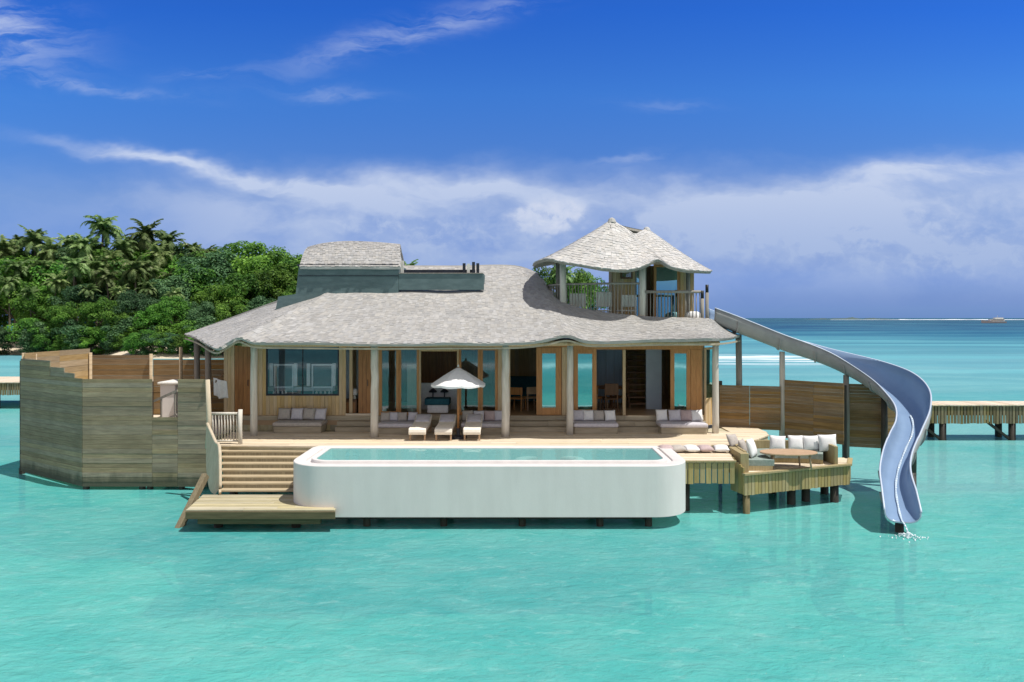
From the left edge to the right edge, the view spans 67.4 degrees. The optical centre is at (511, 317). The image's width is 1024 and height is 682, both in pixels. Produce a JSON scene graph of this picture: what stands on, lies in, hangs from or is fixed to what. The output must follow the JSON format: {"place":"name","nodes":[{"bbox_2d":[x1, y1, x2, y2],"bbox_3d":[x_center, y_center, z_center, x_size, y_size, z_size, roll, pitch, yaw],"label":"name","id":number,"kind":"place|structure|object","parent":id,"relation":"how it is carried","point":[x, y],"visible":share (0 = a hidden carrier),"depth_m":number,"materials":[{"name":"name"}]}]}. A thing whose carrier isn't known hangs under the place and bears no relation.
{"place":"outdoors","nodes":[
{"label":"outdoors","id":0,"kind":"place"},
{"bbox_2d":[0,338,223,358],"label":"beach","id":1,"kind":"structure","parent":0,"point":[159,355],"depth_m":98.91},
{"bbox_2d":[0,326,18,354],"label":"shore bush","id":2,"kind":"object","parent":1,"relation":"on","point":[3,333],"visible":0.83,"depth_m":105.27,"materials":[{"name":"green plant"}]},
{"bbox_2d":[0,274,20,328],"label":"coconut palm","id":3,"kind":"object","parent":1,"relation":"on","point":[9,284],"visible":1,"depth_m":112.76,"materials":[{"name":"green plant"}]},
{"bbox_2d":[0,234,22,328],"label":"coconut palm","id":4,"kind":"object","parent":1,"relation":"on","point":[5,245],"visible":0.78,"depth_m":125.72,"materials":[{"name":"green plant"}]},
{"bbox_2d":[0,259,32,280],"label":"coconut palm","id":5,"kind":"object","parent":1,"relation":"on","point":[18,267],"visible":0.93,"depth_m":117.41,"materials":[{"name":"green plant"}]},
{"bbox_2d":[0,276,47,340],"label":"broadleaf tree","id":6,"kind":"object","parent":1,"relation":"on","point":[4,299],"visible":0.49,"depth_m":114.14,"materials":[{"name":"green plant"}]},
{"bbox_2d":[3,318,52,352],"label":"shore bush","id":7,"kind":"object","parent":1,"relation":"on","point":[28,322],"visible":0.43,"depth_m":104.75,"materials":[{"name":"green plant"}]},
{"bbox_2d":[0,255,60,326],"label":"broadleaf tree","id":8,"kind":"object","parent":1,"relation":"on","point":[6,317],"visible":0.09,"depth_m":118.84,"materials":[{"name":"green plant"}]},
{"bbox_2d":[13,321,49,351],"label":"shore bush","id":9,"kind":"object","parent":1,"relation":"on","point":[25,334],"visible":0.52,"depth_m":104.80,"materials":[{"name":"green plant"}]},
{"bbox_2d":[14,224,56,256],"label":"coconut palm","id":10,"kind":"object","parent":1,"relation":"on","point":[31,241],"visible":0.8,"depth_m":125.15,"materials":[{"name":"green plant"}]},
{"bbox_2d":[9,288,65,325],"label":"broadleaf tree","id":11,"kind":"object","parent":1,"relation":"on","point":[40,307],"visible":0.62,"depth_m":110.36,"materials":[{"name":"green plant"}]},
{"bbox_2d":[29,331,69,350],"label":"shore bush","id":12,"kind":"object","parent":1,"relation":"on","point":[39,337],"visible":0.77,"depth_m":104.25,"materials":[{"name":"green plant"}]},
{"bbox_2d":[17,260,84,308],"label":"broadleaf tree","id":13,"kind":"object","parent":1,"relation":"on","point":[59,268],"visible":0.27,"depth_m":117.79,"materials":[{"name":"green plant"}]},
{"bbox_2d":[35,237,67,263],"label":"coconut palm","id":14,"kind":"object","parent":1,"relation":"on","point":[50,250],"visible":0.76,"depth_m":123.25,"materials":[{"name":"green plant"}]},
{"bbox_2d":[40,273,70,295],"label":"coconut palm","id":15,"kind":"object","parent":1,"relation":"on","point":[55,283],"visible":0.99,"depth_m":111.73,"materials":[{"name":"green plant"}]},
{"bbox_2d":[42,301,87,337],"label":"broadleaf tree","id":16,"kind":"object","parent":1,"relation":"on","point":[60,313],"visible":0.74,"depth_m":105.70,"materials":[{"name":"green plant"}]},
{"bbox_2d":[44,319,98,347],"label":"shore bush","id":17,"kind":"object","parent":1,"relation":"on","point":[74,326],"visible":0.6,"depth_m":104.79,"materials":[{"name":"green plant"}]},
{"bbox_2d":[58,256,91,306],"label":"coconut palm","id":18,"kind":"object","parent":1,"relation":"on","point":[76,265],"visible":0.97,"depth_m":113.56,"materials":[{"name":"green plant"}]},
{"bbox_2d":[47,283,110,322],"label":"broadleaf tree","id":19,"kind":"object","parent":1,"relation":"on","point":[72,294],"visible":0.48,"depth_m":110.62,"materials":[{"name":"green plant"}]},
{"bbox_2d":[62,233,102,272],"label":"coconut palm","id":20,"kind":"object","parent":1,"relation":"on","point":[83,246],"visible":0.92,"depth_m":121.39,"materials":[{"name":"green plant"}]},
{"bbox_2d":[65,322,104,347],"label":"shore bush","id":21,"kind":"object","parent":1,"relation":"on","point":[91,329],"visible":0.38,"depth_m":105.12,"materials":[{"name":"green plant"}]},
{"bbox_2d":[78,335,106,354],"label":"shore bush","id":22,"kind":"object","parent":1,"relation":"on","point":[85,342],"visible":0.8,"depth_m":104.89,"materials":[{"name":"green plant"}]},
{"bbox_2d":[81,255,105,326],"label":"coconut palm","id":23,"kind":"object","parent":1,"relation":"on","point":[96,264],"visible":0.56,"depth_m":117.40,"materials":[{"name":"green plant"}]},
{"bbox_2d":[76,296,121,347],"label":"broadleaf tree","id":24,"kind":"object","parent":1,"relation":"on","point":[93,309],"visible":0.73,"depth_m":106.67,"materials":[{"name":"green plant"}]},
{"bbox_2d":[80,215,126,322],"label":"coconut palm","id":25,"kind":"object","parent":1,"relation":"on","point":[106,228],"visible":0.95,"depth_m":127.33,"materials":[{"name":"green plant"}]},
{"bbox_2d":[91,267,118,299],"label":"coconut palm","id":26,"kind":"object","parent":1,"relation":"on","point":[107,277],"visible":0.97,"depth_m":112.70,"materials":[{"name":"green plant"}]},
{"bbox_2d":[94,248,123,301],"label":"coconut palm","id":27,"kind":"object","parent":1,"relation":"on","point":[114,254],"visible":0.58,"depth_m":120.36,"materials":[{"name":"green plant"}]},
{"bbox_2d":[77,257,151,324],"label":"broadleaf tree","id":28,"kind":"object","parent":1,"relation":"on","point":[85,280],"visible":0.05,"depth_m":118.72,"materials":[{"name":"green plant"}]},
{"bbox_2d":[98,308,135,331],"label":"broadleaf tree","id":29,"kind":"object","parent":1,"relation":"on","point":[110,316],"visible":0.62,"depth_m":104.87,"materials":[{"name":"green plant"}]},
{"bbox_2d":[105,235,137,265],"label":"coconut palm","id":30,"kind":"object","parent":1,"relation":"on","point":[123,247],"visible":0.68,"depth_m":123.62,"materials":[{"name":"green plant"}]},
{"bbox_2d":[99,317,155,350],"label":"shore bush","id":31,"kind":"object","parent":1,"relation":"on","point":[124,325],"visible":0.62,"depth_m":104.53,"materials":[{"name":"green plant"}]},
{"bbox_2d":[119,255,150,312],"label":"coconut palm","id":32,"kind":"object","parent":1,"relation":"on","point":[136,270],"visible":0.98,"depth_m":114.52,"materials":[{"name":"green plant"}]},
{"bbox_2d":[110,289,160,329],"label":"broadleaf tree","id":33,"kind":"object","parent":1,"relation":"on","point":[130,301],"visible":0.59,"depth_m":107.00,"materials":[{"name":"green plant"}]},
{"bbox_2d":[122,329,160,354],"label":"shore bush","id":34,"kind":"object","parent":1,"relation":"on","point":[133,338],"visible":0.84,"depth_m":97.72,"materials":[{"name":"green plant"}]},
{"bbox_2d":[122,218,163,253],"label":"coconut palm","id":35,"kind":"object","parent":1,"relation":"on","point":[145,234],"visible":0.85,"depth_m":127.17,"materials":[{"name":"green plant"}]},
{"bbox_2d":[134,277,156,298],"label":"coconut palm","id":36,"kind":"object","parent":1,"relation":"on","point":[146,289],"visible":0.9,"depth_m":110.61,"materials":[{"name":"green plant"}]},
{"bbox_2d":[136,257,163,281],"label":"coconut palm","id":37,"kind":"object","parent":1,"relation":"on","point":[150,267],"visible":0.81,"depth_m":117.50,"materials":[{"name":"green plant"}]},
{"bbox_2d":[136,332,164,354],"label":"shore bush","id":38,"kind":"object","parent":1,"relation":"on","point":[148,339],"visible":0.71,"depth_m":97.95,"materials":[{"name":"green plant"}]},
{"bbox_2d":[132,306,171,329],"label":"broadleaf tree","id":39,"kind":"object","parent":1,"relation":"on","point":[142,317],"visible":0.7,"depth_m":105.19,"materials":[{"name":"green plant"}]},
{"bbox_2d":[144,242,174,278],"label":"coconut palm","id":40,"kind":"object","parent":1,"relation":"on","point":[157,251],"visible":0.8,"depth_m":121.28,"materials":[{"name":"green plant"}]},
{"bbox_2d":[150,230,185,256],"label":"coconut palm","id":41,"kind":"object","parent":1,"relation":"on","point":[165,237],"visible":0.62,"depth_m":126.22,"materials":[{"name":"green plant"}]},
{"bbox_2d":[145,295,193,326],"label":"broadleaf tree","id":42,"kind":"object","parent":1,"relation":"on","point":[172,301],"visible":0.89,"depth_m":106.09,"materials":[{"name":"green plant"}]},
{"bbox_2d":[142,273,197,323],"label":"broadleaf tree","id":43,"kind":"object","parent":1,"relation":"on","point":[163,288],"visible":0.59,"depth_m":112.80,"materials":[{"name":"green plant"}]},
{"bbox_2d":[164,333,192,352],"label":"shore bush","id":44,"kind":"object","parent":1,"relation":"on","point":[181,341],"visible":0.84,"depth_m":97.22,"materials":[{"name":"green plant"}]},
{"bbox_2d":[167,315,216,335],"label":"shore bush","id":45,"kind":"object","parent":1,"relation":"on","point":[182,323],"visible":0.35,"depth_m":104.46,"materials":[{"name":"green plant"}]},
{"bbox_2d":[157,262,228,307],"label":"broadleaf tree","id":46,"kind":"object","parent":1,"relation":"on","point":[198,280],"visible":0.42,"depth_m":115.05,"materials":[{"name":"green plant"}]},
{"bbox_2d":[183,300,219,323],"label":"broadleaf tree","id":47,"kind":"object","parent":1,"relation":"on","point":[206,308],"visible":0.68,"depth_m":106.75,"materials":[{"name":"green plant"}]},
{"bbox_2d":[176,249,238,318],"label":"broadleaf tree","id":48,"kind":"object","parent":1,"relation":"on","point":[221,260],"visible":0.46,"depth_m":117.81,"materials":[{"name":"green plant"}]},
{"bbox_2d":[190,280,252,319],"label":"broadleaf tree","id":49,"kind":"object","parent":1,"relation":"on","point":[210,293],"visible":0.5,"depth_m":109.98,"materials":[{"name":"green plant"}]},
{"bbox_2d":[213,300,250,322],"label":"broadleaf tree","id":50,"kind":"object","parent":1,"relation":"on","point":[235,307],"visible":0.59,"depth_m":106.47,"materials":[{"name":"green plant"}]},
{"bbox_2d":[212,273,276,311],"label":"broadleaf tree","id":51,"kind":"object","parent":1,"relation":"on","point":[240,278],"visible":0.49,"depth_m":110.94,"materials":[{"name":"green plant"}]},
{"bbox_2d":[217,240,291,278],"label":"broadleaf tree","id":52,"kind":"object","parent":1,"relation":"on","point":[250,251],"visible":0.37,"depth_m":121.40,"materials":[{"name":"green plant"}]},
{"bbox_2d":[233,263,297,304],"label":"broadleaf tree","id":53,"kind":"object","parent":1,"relation":"on","point":[267,280],"visible":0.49,"depth_m":112.58,"materials":[{"name":"green plant"}]},
{"bbox_2d":[246,245,302,301],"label":"broadleaf tree","id":54,"kind":"object","parent":1,"relation":"on","point":[294,261],"visible":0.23,"depth_m":118.49,"materials":[{"name":"green plant"}]},
{"bbox_2d":[530,264,574,299],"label":"broadleaf tree","id":55,"kind":"object","parent":1,"relation":"on","point":[546,276],"visible":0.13,"depth_m":99.04,"materials":[{"name":"green plant"}]},
{"bbox_2d":[566,268,595,308],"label":"broadleaf tree","id":56,"kind":"object","parent":1,"relation":"on","point":[580,277],"visible":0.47,"depth_m":97.41,"materials":[{"name":"green plant"}]},
{"bbox_2d":[157,379,178,416],"bbox_3d":[-11.556,2.905,26.410,0.752,1.490,1.180,0,0,0],"label":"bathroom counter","id":57,"kind":"object","parent":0,"point":[167,386],"visible":0.47,"depth_m":25.90,"materials":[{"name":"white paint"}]},
{"bbox_2d":[0,318,1023,681],"bbox_3d":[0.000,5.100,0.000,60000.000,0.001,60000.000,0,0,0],"label":"water","id":58,"kind":"structure","parent":0,"point":[136,584],"depth_m":14.92,"materials":[{"name":"liquid"}]},
{"bbox_2d":[132,415,235,439],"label":"bathroom deck","id":59,"kind":"structure","parent":58,"relation":"on","point":[213,426],"depth_m":25.59,"materials":[{"name":"brown wood"}]},
{"bbox_2d":[22,347,223,414],"bbox_3d":[-13.369,3.025,27.212,5.535,3.950,4.018,0,0,0],"label":"bathroom fence","id":60,"kind":"object","parent":59,"relation":"attached to","point":[81,363],"visible":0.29,"depth_m":28.99,"materials":[{"name":"wood"}]},
{"bbox_2d":[0,0,1023,317],"label":"sky","id":61,"kind":"structure","parent":0,"point":[821,158],"materials":[{"name":"blue"}]},
{"label":"seabed","id":62,"kind":"structure","parent":0,"visible":0},
{"bbox_2d":[0,377,19,407],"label":"jetty","id":63,"kind":"object","parent":62,"relation":"on","point":[8,385],"visible":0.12,"depth_m":43.04,"materials":[{"name":"brown wood"}]},
{"bbox_2d":[19,359,207,489],"bbox_3d":[-12.765,4.317,23.442,7.521,5.966,1.234,0,0,20],"label":"privacy fence","id":64,"kind":"object","parent":62,"relation":"on","point":[86,434],"visible":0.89,"depth_m":22.78,"materials":[{"name":"wood"}]},
{"bbox_2d":[210,373,223,387],"bbox_3d":[-9.323,1.980,24.250,0.468,0.492,0.050,0,0,0],"label":"towel rail","id":65,"kind":"object","parent":64,"relation":"attached to","point":[219,377],"visible":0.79,"depth_m":24.23,"materials":[{"name":"brown wood"}]},
{"bbox_2d":[213,378,227,398],"bbox_3d":[-9.185,2.214,24.211,0.453,0.668,0.158,0,0,0],"label":"towel","id":66,"kind":"object","parent":65,"relation":"hanging from","point":[220,389],"visible":1,"depth_m":24.22,"materials":[{"name":"white fabric"}]},
{"bbox_2d":[185,495,335,527],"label":"water platform","id":67,"kind":"structure","parent":62,"relation":"on","point":[218,511],"depth_m":18.36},
{"bbox_2d":[175,473,208,527],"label":"slanted beam","id":68,"kind":"structure","parent":67,"relation":"attached to","point":[197,491],"depth_m":19.27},
{"bbox_2d":[205,379,307,494],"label":"staircase","id":69,"kind":"structure","parent":67,"relation":"on","point":[257,470],"depth_m":20.78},
{"bbox_2d":[293,446,684,526],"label":"swimming pool","id":70,"kind":"structure","parent":62,"relation":"on","point":[522,484],"depth_m":18.50,"materials":[{"name":"concrete"}]},
{"bbox_2d":[218,425,768,510],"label":"sun deck","id":71,"kind":"structure","parent":62,"relation":"on","point":[714,460],"depth_m":22.40,"materials":[{"name":"brown wood"}]},
{"bbox_2d":[211,409,242,444],"bbox_3d":[-8.160,3.230,21.915,0.947,1.243,0.150,0,0,0],"label":"deck railing","id":72,"kind":"object","parent":71,"relation":"on","point":[239,414],"visible":0.88,"depth_m":21.93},
{"bbox_2d":[272,420,327,432],"bbox_3d":[-6.720,3.435,24.420,1.547,0.330,0.880,0,0,0],"label":"daybed","id":73,"kind":"object","parent":71,"relation":"on","point":[300,426],"visible":0.97,"depth_m":24.02,"materials":[{"name":"beige fabric"}]},
{"bbox_2d":[378,421,413,433],"bbox_3d":[-3.589,3.435,24.170,1.161,0.330,0.880,0,0,0],"label":"daybed","id":74,"kind":"object","parent":71,"relation":"on","point":[393,427],"visible":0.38,"depth_m":23.77,"materials":[{"name":"beige fabric"}]},
{"bbox_2d":[408,414,431,440],"bbox_3d":[-2.775,3.313,23.415,0.510,0.574,1.970,0,0,0],"label":"sun lounger","id":75,"kind":"object","parent":71,"relation":"on","point":[421,424],"visible":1,"depth_m":23.18,"materials":[{"name":"fabric"}]},
{"bbox_2d":[434,414,455,440],"bbox_3d":[-2.013,3.313,23.415,0.510,0.574,1.970,0,0,0],"label":"sun lounger","id":76,"kind":"object","parent":71,"relation":"on","point":[446,424],"visible":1,"depth_m":23.07,"materials":[{"name":"fabric"}]},
{"bbox_2d":[431,364,484,439],"bbox_3d":[-1.610,2.495,23.000,1.613,2.210,1.613,0,0,0],"label":"parasol","id":77,"kind":"object","parent":71,"relation":"on","point":[457,378],"visible":1,"depth_m":22.62,"materials":[{"name":"fabric"}]},
{"bbox_2d":[184,218,741,437],"bbox_3d":[-2.268,0.142,28.198,19.871,6.975,11.880,0,0,0],"label":"overwater villa","id":78,"kind":"object","parent":71,"relation":"on","point":[371,320],"visible":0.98,"depth_m":24.88,"materials":[{"name":"grey wood"}]},
{"bbox_2d":[235,346,250,414],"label":"door","id":79,"kind":"structure","parent":78,"relation":"in","point":[242,354],"depth_m":24.87,"materials":[{"name":"wood"}]},
{"bbox_2d":[274,364,293,393],"bbox_3d":[-7.513,2.334,25.305,0.648,1.632,0.050,0,0,0],"label":"vanity mirror","id":80,"kind":"object","parent":78,"relation":"on","point":[283,375],"visible":0.82,"depth_m":25.30,"materials":[{"name":"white mirror"}]},
{"bbox_2d":[266,347,338,395],"bbox_3d":[-6.785,1.704,24.900,2.366,1.628,0.060,0,0,0],"label":"window","id":81,"kind":"structure","parent":78,"relation":"in","point":[267,394],"depth_m":24.87,"materials":[{"name":"glass"}]},
{"bbox_2d":[268,385,337,393],"bbox_3d":[-6.983,2.713,25.650,2.247,0.874,0.500,0,0,0],"label":"vanity counter","id":82,"kind":"object","parent":78,"relation":"on","point":[306,389],"visible":0.36,"depth_m":25.40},
{"bbox_2d":[311,364,332,393],"bbox_3d":[-6.248,2.334,25.305,0.704,1.632,0.050,0,0,0],"label":"vanity mirror","id":83,"kind":"object","parent":78,"relation":"on","point":[321,375],"visible":0.82,"depth_m":25.30,"materials":[{"name":"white mirror"}]},
{"bbox_2d":[358,350,370,412],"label":"door","id":84,"kind":"structure","parent":78,"relation":"in","point":[364,356],"depth_m":24.89,"materials":[{"name":"wood"}]},
{"bbox_2d":[379,350,398,414],"bbox_3d":[-3.984,2.050,24.900,0.636,2.180,0.060,0,0,0],"label":"glass door","id":85,"kind":"structure","parent":78,"relation":"in","point":[380,351],"depth_m":24.87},
{"bbox_2d":[399,350,418,414],"bbox_3d":[-3.338,2.050,24.905,0.645,2.180,0.060,0,0,0],"label":"glass door","id":86,"kind":"structure","parent":78,"relation":"in","point":[399,350],"depth_m":24.87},
{"bbox_2d":[407,364,415,410],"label":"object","id":87,"kind":"object","parent":78,"relation":"hanging from","point":[411,387],"visible":1,"depth_m":25.64,"materials":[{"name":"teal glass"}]},
{"bbox_2d":[421,383,456,412],"bbox_3d":[-2.498,2.692,25.835,1.411,0.916,1.330,0,0,0],"label":"bed","id":88,"kind":"object","parent":78,"relation":"on","point":[438,400],"visible":0.75,"depth_m":26.28,"materials":[{"name":"white fabric"}]},
{"bbox_2d":[459,349,479,414],"bbox_3d":[-1.376,2.050,24.905,0.678,2.180,0.060,0,0,0],"label":"glass door","id":89,"kind":"structure","parent":78,"relation":"in","point":[460,413],"depth_m":24.87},
{"bbox_2d":[480,349,497,410],"bbox_3d":[-0.747,2.050,24.900,0.570,2.180,0.060,0,0,0],"label":"glass door","id":90,"kind":"structure","parent":78,"relation":"in","point":[481,350],"depth_m":24.87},
{"bbox_2d":[510,376,535,400],"bbox_3d":[0.230,2.625,28.600,1.500,0.850,1.000,0,0,0],"label":"lounge sofa","id":91,"kind":"object","parent":78,"relation":"on","point":[523,382],"visible":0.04,"depth_m":28.91,"materials":[{"name":"teal fabric"}]},
{"bbox_2d":[536,348,561,414],"bbox_3d":[1.197,2.050,24.910,0.816,2.180,0.060,0,0,-1],"label":"glass door","id":92,"kind":"structure","parent":78,"relation":"in","point":[548,360],"depth_m":24.89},
{"bbox_2d":[574,350,596,409],"bbox_3d":[2.368,2.080,24.900,0.741,2.120,0.060,0,0,0],"label":"glass door","id":93,"kind":"structure","parent":78,"relation":"in","point":[585,361],"depth_m":24.89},
{"bbox_2d":[602,383,618,411],"bbox_3d":[3.324,2.676,25.974,0.480,0.952,0.531,0,0,-5],"label":"dining chair","id":94,"kind":"object","parent":78,"relation":"on","point":[611,389],"visible":0.93,"depth_m":25.77,"materials":[{"name":"brown wood"}]},
{"bbox_2d":[654,264,679,316],"bbox_3d":[5.357,-0.845,26.600,0.901,2.010,0.060,0,0,0],"label":"glass door","id":95,"kind":"structure","parent":78,"relation":"in","point":[665,278],"depth_m":26.59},
{"bbox_2d":[670,350,690,409],"bbox_3d":[5.457,2.080,24.900,0.650,2.120,0.060,0,0,0],"label":"glass door","id":96,"kind":"structure","parent":78,"relation":"in","point":[680,360],"depth_m":24.89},
{"bbox_2d":[704,347,711,400],"bbox_3d":[6.532,1.830,25.250,0.060,1.740,0.903,0,0,39],"label":"window","id":97,"kind":"structure","parent":78,"relation":"in","point":[707,350],"depth_m":25.04,"materials":[{"name":"teal glass"}]},
{"bbox_2d":[463,414,482,440],"bbox_3d":[-1.175,3.313,23.415,0.510,0.574,1.970,0,0,0],"label":"sun lounger","id":98,"kind":"object","parent":71,"relation":"on","point":[473,425],"visible":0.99,"depth_m":23.07,"materials":[{"name":"fabric"}]},
{"bbox_2d":[461,421,501,433],"bbox_3d":[-0.897,3.435,24.170,1.372,0.330,0.880,0,0,0],"label":"daybed","id":99,"kind":"object","parent":71,"relation":"on","point":[491,427],"visible":0.48,"depth_m":23.77,"materials":[{"name":"beige fabric"}]},
{"bbox_2d":[573,420,618,433],"bbox_3d":[2.605,3.435,24.220,1.402,0.330,0.880,0,0,0],"label":"daybed","id":100,"kind":"object","parent":71,"relation":"on","point":[593,427],"visible":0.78,"depth_m":23.82,"materials":[{"name":"beige fabric"}]},
{"bbox_2d":[656,420,707,433],"bbox_3d":[5.331,3.435,24.170,1.478,0.330,0.880,0,0,0],"label":"daybed","id":101,"kind":"object","parent":71,"relation":"on","point":[682,427],"visible":0.91,"depth_m":23.77,"materials":[{"name":"beige fabric"}]},
{"bbox_2d":[729,457,852,513],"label":"lounge deck","id":102,"kind":"structure","parent":62,"relation":"on","point":[792,478],"depth_m":20.62,"materials":[{"name":"brown wood"}]},
{"bbox_2d":[729,440,837,472],"bbox_3d":[7.323,3.790,21.412,3.436,0.520,1.740,0,0,-21],"label":"corner sofa","id":103,"kind":"object","parent":102,"relation":"on","point":[761,462],"visible":0.63,"depth_m":21.15,"materials":[{"name":"brown fabric"}]},
{"bbox_2d":[803,435,818,450],"bbox_3d":[8.483,3.550,21.798,0.451,0.431,0.167,-2,-13,11],"label":"pillow","id":104,"kind":"object","parent":103,"relation":"on","point":[810,442],"visible":0.99,"depth_m":21.74,"materials":[{"name":"white fabric"}]},
{"bbox_2d":[818,434,836,451],"bbox_3d":[8.878,3.520,21.604,0.515,0.493,0.190,-2,-13,4],"label":"pillow","id":105,"kind":"object","parent":103,"relation":"on","point":[825,441],"visible":0.85,"depth_m":21.55,"materials":[{"name":"white fabric"}]},
{"bbox_2d":[760,449,817,469],"bbox_3d":[7.470,3.831,20.750,1.540,0.443,0.955,0,0,0],"label":"round table","id":106,"kind":"object","parent":102,"relation":"on","point":[788,452],"visible":0.98,"depth_m":20.61,"materials":[{"name":"brown wood"}]},
{"bbox_2d":[719,380,895,457],"bbox_3d":[9.463,4.649,24.326,5.731,5.302,1.133,0,0,19],"label":"board fence","id":107,"kind":"object","parent":62,"relation":"on","point":[805,417],"visible":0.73,"depth_m":24.23,"materials":[{"name":"wood"}]},
{"bbox_2d":[709,308,932,532],"bbox_3d":[9.781,3.479,22.347,4.550,7.642,8.253,0,0,-19],"label":"water slide","id":108,"kind":"object","parent":62,"relation":"on","point":[904,394],"visible":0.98,"depth_m":22.92,"materials":[{"name":"plastic"}]},
{"bbox_2d":[871,401,1023,440],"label":"jetty","id":109,"kind":"object","parent":62,"relation":"on","point":[1010,411],"visible":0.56,"depth_m":31.84,"materials":[{"name":"brown wood"}]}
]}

